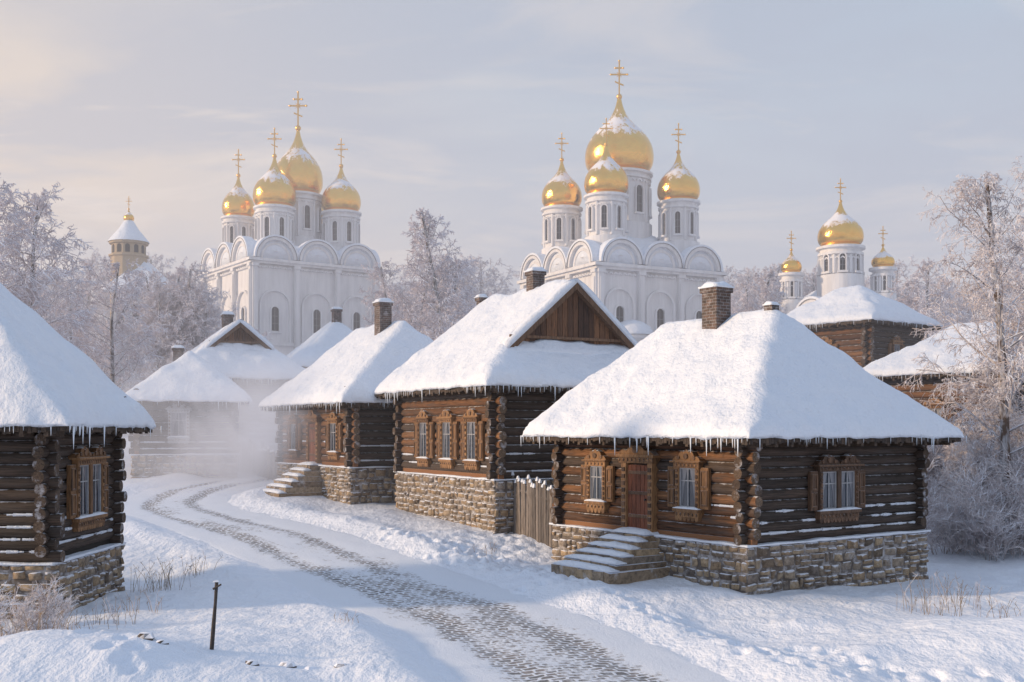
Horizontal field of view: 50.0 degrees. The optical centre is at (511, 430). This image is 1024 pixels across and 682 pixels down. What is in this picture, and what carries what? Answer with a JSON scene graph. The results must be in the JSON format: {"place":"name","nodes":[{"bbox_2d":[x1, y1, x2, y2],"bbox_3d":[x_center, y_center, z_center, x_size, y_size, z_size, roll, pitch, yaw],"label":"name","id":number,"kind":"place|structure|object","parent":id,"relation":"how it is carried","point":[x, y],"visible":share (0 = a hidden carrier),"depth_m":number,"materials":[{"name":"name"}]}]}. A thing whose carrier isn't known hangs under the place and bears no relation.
{"place":"outdoors","nodes":[
{"label":"outdoors","id":0,"kind":"place"},
{"bbox_2d":[0,603,75,635],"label":"dry grass","id":1,"kind":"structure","parent":0,"point":[32,622],"depth_m":21.11,"materials":[{"name":"brown plant"}]},
{"bbox_2d":[61,600,137,628],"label":"dry grass","id":2,"kind":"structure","parent":0,"point":[96,621],"depth_m":23.10,"materials":[{"name":"plant"}]},
{"bbox_2d":[102,586,163,616],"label":"dry grass","id":3,"kind":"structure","parent":0,"point":[134,603],"depth_m":24.90,"materials":[{"name":"brown plant"}]},
{"bbox_2d":[120,472,729,681],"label":"cobblestone road","id":4,"kind":"structure","parent":0,"point":[456,625],"depth_m":27.10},
{"bbox_2d":[0,436,1023,681],"bbox_3d":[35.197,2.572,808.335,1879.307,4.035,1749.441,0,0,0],"label":"snowy ground","id":5,"kind":"structure","parent":0,"point":[268,620],"depth_m":23.88,"materials":[{"name":"snow"}]},
{"bbox_2d":[0,581,54,636],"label":"frosted bush","id":6,"kind":"object","parent":5,"relation":"on","point":[30,600],"visible":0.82,"depth_m":22.88,"materials":[{"name":"plant"}]},
{"bbox_2d":[0,573,68,635],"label":"frosted bush","id":7,"kind":"object","parent":5,"relation":"on","point":[47,606],"visible":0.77,"depth_m":22.34,"materials":[{"name":"plant"}]},
{"bbox_2d":[0,173,75,317],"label":"frosted tree","id":8,"kind":"object","parent":5,"relation":"on","point":[9,217],"visible":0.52,"depth_m":67.64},
{"bbox_2d":[8,590,82,630],"bbox_3d":[-9.884,3.914,23.267,1.473,0.929,1.401,0,0,-14],"label":"frosted bush","id":9,"kind":"object","parent":5,"relation":"on","point":[65,612],"visible":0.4,"depth_m":23.45,"materials":[{"name":"plant"}]},
{"bbox_2d":[0,182,101,354],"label":"frosted tree","id":10,"kind":"object","parent":5,"relation":"on","point":[35,201],"visible":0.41,"depth_m":72.23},
{"bbox_2d":[0,545,124,618],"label":"stone foundation","id":11,"kind":"object","parent":5,"relation":"on","point":[94,577],"visible":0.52,"depth_m":26.28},
{"bbox_2d":[0,542,125,565],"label":"ledge snow","id":12,"kind":"structure","parent":11,"relation":"on","point":[88,552],"depth_m":26.09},
{"bbox_2d":[0,396,126,561],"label":"log walls","id":13,"kind":"structure","parent":11,"relation":"on","point":[33,474],"depth_m":25.20,"materials":[{"name":"brown wood"}]},
{"bbox_2d":[0,513,112,553],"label":"snow on logs","id":14,"kind":"structure","parent":13,"relation":"on","point":[32,539],"depth_m":25.19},
{"bbox_2d":[0,426,152,436],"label":"roof boards","id":15,"kind":"object","parent":13,"relation":"on","point":[27,431],"visible":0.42,"depth_m":24.74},
{"bbox_2d":[0,282,155,428],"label":"roof snow","id":16,"kind":"structure","parent":13,"relation":"on","point":[50,376],"depth_m":26.01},
{"bbox_2d":[4,425,161,448],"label":"icicles","id":17,"kind":"object","parent":16,"relation":"attached to","point":[75,427],"visible":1,"depth_m":25.27,"materials":[{"name":"white"}]},
{"bbox_2d":[66,445,109,531],"bbox_3d":[-10.568,1.423,27.400,0.365,2.082,2.440,0,0,0],"label":"window","id":18,"kind":"structure","parent":13,"relation":"attached to","point":[87,492],"depth_m":27.21,"materials":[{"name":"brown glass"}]},
{"bbox_2d":[45,280,114,363],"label":"frosted tree","id":19,"kind":"object","parent":5,"relation":"on","point":[65,303],"visible":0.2,"depth_m":88.61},
{"bbox_2d":[45,257,172,437],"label":"frosted tree","id":20,"kind":"object","parent":5,"relation":"on","point":[113,346],"visible":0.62,"depth_m":78.06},
{"bbox_2d":[103,196,168,435],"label":"bell tower church","id":21,"kind":"structure","parent":5,"relation":"on","point":[127,240],"depth_m":128.17,"materials":[{"name":"paint"}]},
{"bbox_2d":[133,558,191,591],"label":"dry grass","id":22,"kind":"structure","parent":5,"relation":"on","point":[166,582],"depth_m":28.93,"materials":[{"name":"plant"}]},
{"bbox_2d":[130,455,237,477],"bbox_3d":[-16.963,2.060,57.606,5.200,1.680,6.100,0,0,-12],"label":"stone foundation","id":23,"kind":"object","parent":5,"relation":"on","point":[203,466],"visible":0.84,"depth_m":54.75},
{"bbox_2d":[130,451,241,454],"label":"ledge snow","id":24,"kind":"structure","parent":23,"relation":"on","point":[194,454],"depth_m":54.81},
{"bbox_2d":[128,388,244,453],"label":"log walls","id":25,"kind":"structure","parent":23,"relation":"on","point":[211,422],"depth_m":55.01,"materials":[{"name":"brown wood"}]},
{"bbox_2d":[165,404,191,443],"bbox_3d":[-16.606,-0.368,54.737,1.250,2.064,0.365,0,0,-12],"label":"window","id":26,"kind":"structure","parent":25,"relation":"attached to","point":[178,424],"depth_m":54.69,"materials":[{"name":"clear glass"}]},
{"bbox_2d":[126,351,252,404],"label":"roof snow","id":27,"kind":"structure","parent":25,"relation":"on","point":[189,376],"depth_m":54.93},
{"bbox_2d":[140,437,238,448],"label":"snow on logs","id":28,"kind":"structure","parent":25,"relation":"on","point":[183,448],"depth_m":54.83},
{"bbox_2d":[137,401,250,406],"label":"roof boards","id":29,"kind":"object","parent":25,"relation":"on","point":[192,403],"visible":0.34,"depth_m":54.31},
{"bbox_2d":[210,580,220,649],"bbox_3d":[-5.138,3.346,18.999,0.237,1.499,0.082,0,0,0],"label":"wooden post","id":30,"kind":"object","parent":5,"relation":"on","point":[213,624],"visible":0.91,"depth_m":18.97,"materials":[{"name":"brown wood"}]},
{"bbox_2d":[138,632,345,669],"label":"field rocks","id":31,"kind":"object","parent":5,"relation":"on","point":[151,637],"visible":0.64,"depth_m":18.56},
{"bbox_2d":[238,438,265,473],"bbox_3d":[-15.227,1.272,58.538,5.672,2.460,0.147,0,0,32],"label":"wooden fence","id":32,"kind":"object","parent":5,"relation":"on","point":[247,461],"visible":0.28,"depth_m":57.60,"materials":[{"name":"grey wood"}]},
{"bbox_2d":[241,444,277,455],"bbox_3d":[-16.918,1.760,66.386,6.804,1.880,7.597,0,0,-24],"label":"stone foundation","id":33,"kind":"object","parent":5,"relation":"on","point":[272,447],"depth_m":63.69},
{"bbox_2d":[236,381,282,443],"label":"log walls","id":34,"kind":"structure","parent":33,"relation":"on","point":[258,392],"depth_m":63.50,"materials":[{"name":"brown wood"}]},
{"bbox_2d":[230,378,290,383],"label":"roof boards","id":35,"kind":"object","parent":34,"relation":"on","point":[235,380],"visible":0.16,"depth_m":62.87,"materials":[{"name":"brown wood"}]},
{"bbox_2d":[220,311,234,327],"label":"chimney","id":36,"kind":"object","parent":35,"relation":"on","point":[227,317],"visible":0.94,"depth_m":67.31,"materials":[{"name":"brick"}]},
{"bbox_2d":[209,328,269,350],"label":"gable boards","id":37,"kind":"object","parent":35,"relation":"attached to","point":[239,339],"visible":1,"depth_m":64.37,"materials":[{"name":"brown wood"}]},
{"bbox_2d":[191,319,305,379],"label":"roof snow","id":38,"kind":"structure","parent":35,"relation":"on","point":[229,360],"depth_m":63.49,"materials":[{"name":"snow"}]},
{"bbox_2d":[256,446,277,479],"bbox_3d":[-12.245,1.753,55.020,0.133,1.912,2.606,0,0,-37],"label":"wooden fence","id":39,"kind":"object","parent":5,"relation":"on","point":[266,465],"visible":0.88,"depth_m":55.03,"materials":[{"name":"grey wood"}]},
{"bbox_2d":[198,91,383,354],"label":"orthodox church","id":40,"kind":"structure","parent":5,"relation":"on","point":[288,273],"depth_m":146.02,"materials":[{"name":"white paint"}]},
{"bbox_2d":[263,461,323,496],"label":"stone steps","id":41,"kind":"structure","parent":5,"relation":"on","point":[302,479],"depth_m":48.04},
{"bbox_2d":[277,463,395,504],"bbox_3d":[-6.213,2.755,51.048,6.806,2.370,8.794,0,0,-32],"label":"stone foundation","id":42,"kind":"object","parent":5,"relation":"on","point":[350,486],"visible":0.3,"depth_m":46.37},
{"bbox_2d":[275,386,395,466],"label":"log walls","id":43,"kind":"structure","parent":42,"relation":"on","point":[366,426],"depth_m":46.55,"materials":[{"name":"brown wood"}]},
{"bbox_2d":[286,413,301,457],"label":"window","id":44,"kind":"structure","parent":43,"relation":"attached to","point":[294,435],"depth_m":51.11,"materials":[{"name":"brown glass"}]},
{"bbox_2d":[303,410,322,462],"bbox_3d":[-8.886,0.240,49.201,0.400,2.560,1.580,0,0,-32],"label":"door","id":45,"kind":"structure","parent":43,"relation":"attached to","point":[313,442],"depth_m":49.03,"materials":[{"name":"red wood"}]},
{"bbox_2d":[261,402,395,410],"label":"roof boards","id":46,"kind":"object","parent":43,"relation":"on","point":[343,405],"visible":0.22,"depth_m":46.19,"materials":[{"name":"brown wood"}]},
{"bbox_2d":[259,402,389,415],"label":"icicles","id":47,"kind":"object","parent":46,"relation":"attached to","point":[266,408],"visible":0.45,"depth_m":49.15,"materials":[{"name":"white"}]},
{"bbox_2d":[258,320,432,406],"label":"roof snow","id":48,"kind":"structure","parent":46,"relation":"on","point":[361,364],"depth_m":48.21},
{"bbox_2d":[372,298,393,334],"bbox_3d":[-5.823,-4.838,49.583,0.740,2.276,0.740,0,0,-32],"label":"chimney","id":49,"kind":"object","parent":46,"relation":"on","point":[382,314],"visible":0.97,"depth_m":49.35,"materials":[{"name":"brick"}]},
{"bbox_2d":[325,412,342,459],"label":"window","id":50,"kind":"structure","parent":43,"relation":"attached to","point":[334,437],"depth_m":47.14,"materials":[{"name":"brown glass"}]},
{"bbox_2d":[358,258,422,330],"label":"frosted tree","id":51,"kind":"object","parent":5,"relation":"on","point":[382,288],"visible":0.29,"depth_m":102.50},
{"bbox_2d":[388,253,451,339],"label":"frosted tree","id":52,"kind":"object","parent":5,"relation":"on","point":[410,303],"visible":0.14,"depth_m":96.81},
{"bbox_2d":[396,208,478,340],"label":"frosted tree","id":53,"kind":"object","parent":5,"relation":"on","point":[419,238],"visible":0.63,"depth_m":91.27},
{"bbox_2d":[397,254,480,333],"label":"frosted tree","id":54,"kind":"object","parent":5,"relation":"on","point":[467,296],"visible":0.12,"depth_m":97.78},
{"bbox_2d":[394,472,553,533],"bbox_3d":[0.553,3.010,43.214,7.599,2.580,8.796,0,0,-29],"label":"stone foundation","id":55,"kind":"object","parent":5,"relation":"on","point":[488,505],"visible":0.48,"depth_m":39.89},
{"bbox_2d":[393,471,552,480],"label":"ledge snow","id":56,"kind":"structure","parent":55,"relation":"on","point":[467,477],"depth_m":39.74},
{"bbox_2d":[392,388,563,479],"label":"log walls","id":57,"kind":"structure","parent":55,"relation":"on","point":[507,418],"depth_m":38.66,"materials":[{"name":"brown wood"}]},
{"bbox_2d":[414,410,434,466],"bbox_3d":[-3.423,0.314,42.897,0.365,2.228,1.740,0,0,-29],"label":"window","id":58,"kind":"structure","parent":57,"relation":"attached to","point":[424,439],"depth_m":42.80,"materials":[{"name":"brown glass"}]},
{"bbox_2d":[436,409,458,468],"bbox_3d":[-2.405,0.314,41.060,0.365,2.228,1.740,0,0,-29],"label":"window","id":59,"kind":"structure","parent":57,"relation":"attached to","point":[447,438],"depth_m":40.97,"materials":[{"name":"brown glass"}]},
{"bbox_2d":[460,408,484,470],"bbox_3d":[-1.411,0.314,39.267,0.365,2.228,1.740,0,0,-29],"label":"window","id":60,"kind":"structure","parent":57,"relation":"attached to","point":[472,439],"depth_m":39.18,"materials":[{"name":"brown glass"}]},
{"bbox_2d":[374,385,572,398],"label":"roof boards","id":61,"kind":"object","parent":57,"relation":"on","point":[455,391],"visible":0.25,"depth_m":38.45,"materials":[{"name":"brown wood"}]},
{"bbox_2d":[384,385,569,404],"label":"icicles","id":62,"kind":"object","parent":61,"relation":"attached to","point":[466,391],"visible":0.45,"depth_m":38.10,"materials":[{"name":"white"}]},
{"bbox_2d":[374,278,637,393],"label":"roof snow","id":63,"kind":"structure","parent":61,"relation":"on","point":[474,346],"depth_m":40.21,"materials":[{"name":"snow"}]},
{"bbox_2d":[524,267,547,291],"bbox_3d":[0.913,-5.370,42.670,0.680,1.940,0.680,0,0,-29],"label":"chimney","id":64,"kind":"object","parent":61,"relation":"on","point":[535,277],"visible":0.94,"depth_m":42.46,"materials":[{"name":"brick"}]},
{"bbox_2d":[509,292,626,354],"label":"gable boards","id":65,"kind":"object","parent":61,"relation":"attached to","point":[573,323],"visible":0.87,"depth_m":40.20,"materials":[{"name":"brown wood"}]},
{"bbox_2d":[402,452,552,471],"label":"snow on logs","id":66,"kind":"structure","parent":57,"relation":"on","point":[544,470],"depth_m":38.52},
{"bbox_2d":[6,248,1023,388],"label":"distant tree line","id":67,"kind":"object","parent":5,"relation":"on","point":[186,307],"visible":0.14,"depth_m":116.14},
{"bbox_2d":[511,471,553,548],"bbox_3d":[0.802,2.743,36.491,0.121,2.651,4.160,0,0,-26],"label":"wooden fence","id":68,"kind":"object","parent":5,"relation":"on","point":[532,515],"visible":0.69,"depth_m":36.58,"materials":[{"name":"brown wood"}]},
{"bbox_2d":[551,527,668,583],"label":"stone steps","id":69,"kind":"structure","parent":5,"relation":"on","point":[624,555],"depth_m":29.72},
{"bbox_2d":[517,60,727,341],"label":"orthodox church","id":70,"kind":"structure","parent":5,"relation":"on","point":[630,271],"depth_m":125.91,"materials":[{"name":"white paint"}]},
{"bbox_2d":[551,525,928,594],"bbox_3d":[6.615,3.960,32.850,7.602,2.080,8.198,0,0,-35],"label":"stone foundation","id":71,"kind":"object","parent":5,"relation":"on","point":[875,560],"visible":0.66,"depth_m":29.28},
{"bbox_2d":[550,444,929,545],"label":"log walls","id":72,"kind":"structure","parent":71,"relation":"on","point":[754,486],"depth_m":29.73,"materials":[{"name":"brown wood"}]},
{"bbox_2d":[581,449,614,513],"bbox_3d":[2.521,1.490,32.364,0.365,1.881,1.460,0,0,-35],"label":"window","id":73,"kind":"structure","parent":72,"relation":"attached to","point":[597,483],"depth_m":32.27,"materials":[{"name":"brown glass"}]},
{"bbox_2d":[615,445,660,531],"bbox_3d":[3.568,1.535,30.839,0.400,2.610,1.580,0,0,-35],"label":"door","id":74,"kind":"structure","parent":72,"relation":"attached to","point":[639,498],"depth_m":30.75,"materials":[{"name":"red wood"}]},
{"bbox_2d":[667,449,710,521],"bbox_3d":[4.706,1.458,29.244,0.365,1.916,1.540,0,0,-35],"label":"window","id":75,"kind":"structure","parent":72,"relation":"attached to","point":[688,487],"depth_m":29.16,"materials":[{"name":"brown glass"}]},
{"bbox_2d":[524,436,960,446],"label":"roof boards","id":76,"kind":"object","parent":72,"relation":"on","point":[795,442],"visible":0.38,"depth_m":29.24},
{"bbox_2d":[522,309,963,439],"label":"roof snow","id":77,"kind":"structure","parent":72,"relation":"on","point":[759,374],"depth_m":30.37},
{"bbox_2d":[698,281,734,328],"bbox_3d":[6.128,-3.436,32.937,0.760,2.073,0.760,0,0,-35],"label":"chimney","id":78,"kind":"object","parent":77,"relation":"on","point":[716,305],"visible":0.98,"depth_m":32.71,"materials":[{"name":"brick"}]},
{"bbox_2d":[520,435,966,455],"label":"icicles","id":79,"kind":"object","parent":77,"relation":"attached to","point":[647,439],"visible":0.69,"depth_m":29.45,"materials":[{"name":"white"}]},
{"bbox_2d":[711,502,915,534],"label":"snow on logs","id":80,"kind":"structure","parent":72,"relation":"on","point":[823,529],"depth_m":29.61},
{"bbox_2d":[808,454,864,522],"bbox_3d":[8.748,1.549,29.543,2.260,1.834,0.365,0,0,-35],"label":"window","id":81,"kind":"structure","parent":72,"relation":"attached to","point":[836,490],"depth_m":29.44,"materials":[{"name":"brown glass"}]},
{"bbox_2d":[549,523,930,547],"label":"ledge snow","id":82,"kind":"structure","parent":71,"relation":"on","point":[780,542],"depth_m":29.46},
{"bbox_2d":[731,269,785,313],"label":"frosted tree","id":83,"kind":"object","parent":5,"relation":"on","point":[766,290],"visible":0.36,"depth_m":91.66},
{"bbox_2d":[778,178,897,313],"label":"orthodox church","id":84,"kind":"structure","parent":5,"relation":"on","point":[839,250],"depth_m":111.25,"materials":[{"name":"white plaster"},{"name":"gold metal"},{"name":"snow"}]},
{"bbox_2d":[886,254,968,338],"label":"frosted tree","id":85,"kind":"object","parent":5,"relation":"on","point":[915,287],"visible":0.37,"depth_m":88.02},
{"bbox_2d":[893,155,1023,547],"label":"birch tree","id":86,"kind":"object","parent":5,"relation":"on","point":[991,246],"visible":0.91,"depth_m":37.41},
{"bbox_2d":[909,391,1023,529],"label":"frosted bush","id":87,"kind":"object","parent":5,"relation":"on","point":[937,462],"visible":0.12,"depth_m":41.35,"materials":[{"name":"plant"}]},
{"bbox_2d":[926,483,1007,554],"bbox_3d":[14.541,3.007,36.703,3.846,2.577,3.571,0,0,-26],"label":"frosted bush","id":88,"kind":"object","parent":5,"relation":"on","point":[935,540],"visible":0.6,"depth_m":36.32,"materials":[{"name":"plant"}]},
{"bbox_2d":[935,576,1001,608],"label":"dry grass","id":89,"kind":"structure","parent":5,"relation":"on","point":[977,591],"depth_m":26.43,"materials":[{"name":"brown plant"}]},
{"bbox_2d":[926,403,1013,535],"bbox_3d":[17.127,1.665,43.887,9.669,5.528,7.336,0,0,19],"label":"frosted bush","id":90,"kind":"object","parent":5,"relation":"on","point":[937,471],"visible":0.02,"depth_m":42.16,"materials":[{"name":"plant"}]},
{"bbox_2d":[925,434,1022,542],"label":"frosted bush","id":91,"kind":"object","parent":5,"relation":"on","point":[929,470],"visible":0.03,"depth_m":40.15,"materials":[{"name":"plant"}]},
{"bbox_2d":[926,463,1023,558],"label":"frosted bush","id":92,"kind":"object","parent":5,"relation":"on","point":[968,509],"visible":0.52,"depth_m":35.77,"materials":[{"name":"plant"}]},
{"bbox_2d":[927,486,1023,563],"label":"frosted bush","id":93,"kind":"object","parent":5,"relation":"on","point":[993,534],"visible":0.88,"depth_m":34.99,"materials":[{"name":"plant"}]},
{"bbox_2d":[927,405,1023,540],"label":"frosted bush","id":94,"kind":"object","parent":5,"relation":"on","point":[966,462],"visible":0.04,"depth_m":41.15,"materials":[{"name":"plant"}]},
{"bbox_2d":[929,452,1023,557],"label":"frosted bush","id":95,"kind":"object","parent":5,"relation":"on","point":[1021,490],"visible":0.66,"depth_m":35.43,"materials":[{"name":"plant"}]},
{"bbox_2d":[933,349,1023,543],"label":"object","id":96,"kind":"object","parent":5,"relation":"on","point":[979,393],"visible":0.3,"depth_m":38.27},
{"bbox_2d":[933,300,1023,469],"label":"birch tree","id":97,"kind":"object","parent":5,"relation":"on","point":[1014,324],"visible":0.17,"depth_m":40.41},
{"bbox_2d":[948,431,1023,519],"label":"frosted bush","id":98,"kind":"object","parent":5,"relation":"on","point":[1015,468],"visible":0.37,"depth_m":36.55,"materials":[{"name":"plant"}]},
{"bbox_2d":[977,173,1023,442],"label":"birch tree","id":99,"kind":"object","parent":5,"relation":"on","point":[1013,277],"visible":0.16,"depth_m":42.11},
{"bbox_2d":[990,257,1023,329],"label":"frosted tree","id":100,"kind":"object","parent":5,"relation":"on","point":[1014,285],"visible":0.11,"depth_m":61.56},
{"bbox_2d":[0,0,1023,368],"label":"sky","id":101,"kind":"structure","parent":0,"point":[457,110],"materials":[{"name":"grey"}]},
{"bbox_2d":[896,572,980,616],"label":"dry grass","id":102,"kind":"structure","parent":0,"point":[924,604],"depth_m":25.45,"materials":[{"name":"plant"}]},
{"bbox_3d":[19.699,1.960,63.593,5.594,1.480,5.995,0,0,-38],"label":"stone foundation","id":103,"kind":"object","parent":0,"visible":0},
{"bbox_2d":[810,323,924,367],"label":"log walls","id":104,"kind":"structure","parent":103,"relation":"on","point":[863,346],"depth_m":60.69,"materials":[{"name":"brown wood"}]},
{"bbox_2d":[787,285,943,326],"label":"roof snow","id":105,"kind":"structure","parent":104,"relation":"on","point":[852,303],"depth_m":61.62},
{"bbox_2d":[805,319,940,330],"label":"roof boards","id":106,"kind":"object","parent":104,"relation":"on","point":[901,325],"visible":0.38,"depth_m":60.59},
{"bbox_2d":[888,335,904,354],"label":"window","id":107,"kind":"structure","parent":104,"relation":"attached to","point":[895,344],"depth_m":61.22,"materials":[{"name":"brown glass"}]},
{"bbox_3d":[22.146,2.710,52.477,7.601,2.180,6.599,0,0,-40],"label":"stone foundation","id":108,"kind":"object","parent":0,"visible":0},
{"bbox_2d":[881,376,1023,463],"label":"log walls","id":109,"kind":"structure","parent":108,"relation":"on","point":[928,386],"depth_m":50.24,"materials":[{"name":"brown wood"}]},
{"bbox_2d":[922,397,952,421],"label":"window","id":110,"kind":"structure","parent":109,"relation":"attached to","point":[931,406],"depth_m":49.98,"materials":[{"name":"brown glass"}]},
{"bbox_2d":[863,322,1021,376],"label":"roof snow","id":111,"kind":"structure","parent":109,"relation":"on","point":[899,363],"depth_m":51.07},
{"bbox_2d":[875,370,1019,380],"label":"roof boards","id":112,"kind":"object","parent":109,"relation":"on","point":[924,376],"visible":0.18,"depth_m":50.04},
{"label":"log walls","id":113,"kind":"object","parent":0,"visible":0},
{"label":"roof boards","id":114,"kind":"object","parent":113,"relation":"on","visible":0},
{"bbox_2d":[286,321,351,366],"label":"roof snow","id":115,"kind":"structure","parent":114,"relation":"on","point":[313,348],"depth_m":69.40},
{"bbox_2d":[330,307,342,322],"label":"chimney","id":116,"kind":"object","parent":114,"relation":"on","point":[336,314],"visible":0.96,"depth_m":70.72,"materials":[{"name":"brick"}]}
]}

